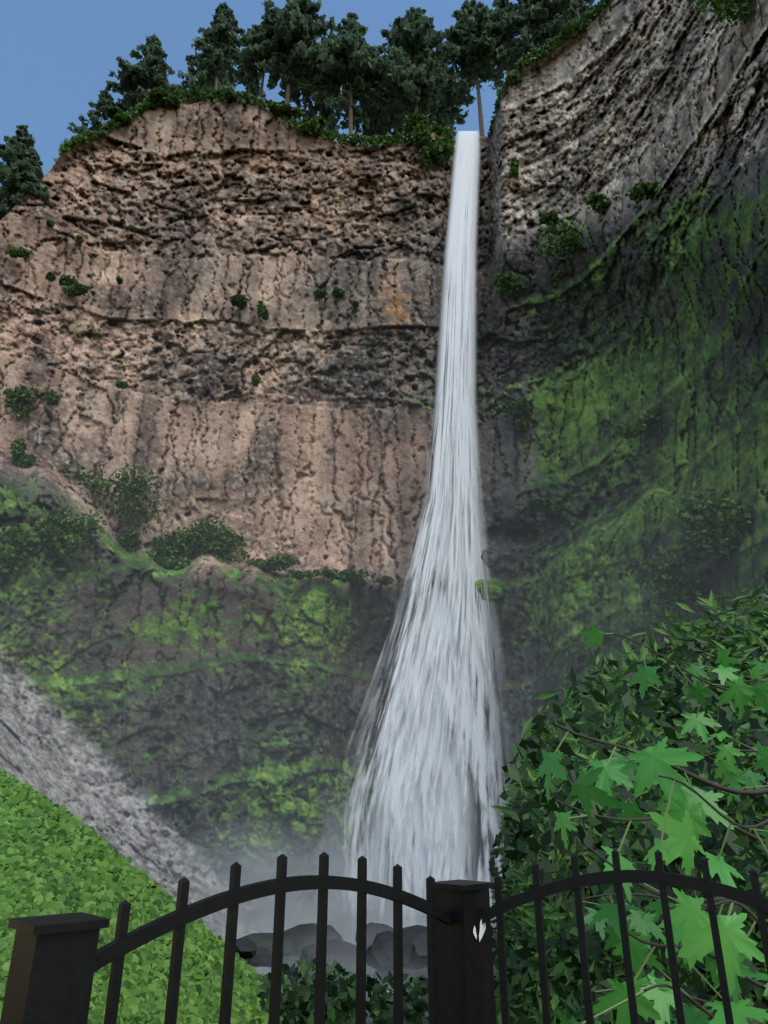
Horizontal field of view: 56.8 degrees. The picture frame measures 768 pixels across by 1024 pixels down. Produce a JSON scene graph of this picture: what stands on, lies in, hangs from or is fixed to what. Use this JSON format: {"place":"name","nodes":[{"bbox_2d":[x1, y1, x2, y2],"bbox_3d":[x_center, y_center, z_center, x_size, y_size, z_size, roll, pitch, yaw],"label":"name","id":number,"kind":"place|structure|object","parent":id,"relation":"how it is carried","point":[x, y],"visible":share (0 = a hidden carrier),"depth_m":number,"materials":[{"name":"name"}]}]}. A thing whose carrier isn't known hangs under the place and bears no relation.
{"place":"outdoors","nodes":[
{"label":"outdoors","id":0,"kind":"place"},
{"bbox_2d":[0,0,599,188],"label":"sky","id":1,"kind":"structure","parent":0,"point":[57,57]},
{"bbox_2d":[0,0,767,975],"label":"cliff terrain","id":2,"kind":"structure","parent":0,"point":[202,722],"depth_m":131.69,"materials":[{"name":"brown stone"}]},
{"bbox_2d":[0,768,282,1023],"bbox_3d":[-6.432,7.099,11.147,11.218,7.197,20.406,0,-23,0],"label":"herb plants","id":3,"kind":"object","parent":2,"relation":"on","point":[108,882],"visible":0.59,"depth_m":10.79,"materials":[{"name":"green plant"}]},
{"bbox_2d":[236,922,497,1023],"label":"boulders","id":4,"kind":"object","parent":2,"relation":"on","point":[255,949],"visible":0.14,"depth_m":30.03,"materials":[{"name":"grey stone"}]},
{"bbox_2d":[0,0,766,638],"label":"cliff shrubs","id":5,"kind":"object","parent":2,"relation":"on","point":[718,522],"visible":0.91,"depth_m":129.67,"materials":[{"name":"green plant"}]},
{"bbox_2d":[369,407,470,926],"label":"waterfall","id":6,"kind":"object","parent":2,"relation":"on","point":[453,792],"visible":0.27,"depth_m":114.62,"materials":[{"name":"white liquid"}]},
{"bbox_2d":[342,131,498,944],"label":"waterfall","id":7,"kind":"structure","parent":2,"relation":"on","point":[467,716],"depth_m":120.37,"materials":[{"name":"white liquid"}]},
{"bbox_2d":[367,131,499,889],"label":"waterfall spray","id":8,"kind":"object","parent":2,"relation":"on","point":[463,194],"visible":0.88,"depth_m":137.06,"materials":[{"name":"white liquid"}]},
{"bbox_2d":[0,849,767,1023],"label":"iron fence","id":9,"kind":"object","parent":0,"point":[57,961],"visible":1,"depth_m":1.48,"materials":[{"name":"black metal"}]},
{"bbox_2d":[473,919,485,941],"bbox_3d":[0.224,0.979,1.664,0.046,0.050,0.001,20,-30,-39],"label":"emblem","id":10,"kind":"object","parent":9,"relation":"attached to","point":[482,929],"visible":1,"depth_m":1.67,"materials":[{"name":"white"}]},
{"bbox_2d":[505,620,767,1000],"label":"hillside ground","id":11,"kind":"structure","parent":0,"point":[691,652],"depth_m":12.17,"materials":[{"name":"green plant"}]},
{"bbox_2d":[256,639,767,1023],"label":"shrub leaves","id":12,"kind":"object","parent":11,"relation":"on","point":[340,1010],"visible":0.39,"depth_m":4.91,"materials":[{"name":"green plant"}]},
{"bbox_2d":[491,583,767,1023],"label":"shrubs","id":13,"kind":"object","parent":11,"relation":"on","point":[754,630],"visible":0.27,"depth_m":8.53,"materials":[{"name":"green plant"}]},
{"bbox_2d":[536,624,767,1023],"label":"maple","id":14,"kind":"object","parent":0,"point":[686,824],"depth_m":2.46,"materials":[{"name":"green plant"}]},
{"bbox_2d":[554,633,767,1023],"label":"maple petiole stems","id":15,"kind":"object","parent":14,"relation":"attached to","point":[676,948],"visible":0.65,"depth_m":2.25,"materials":[{"name":"green plant"}]}
]}

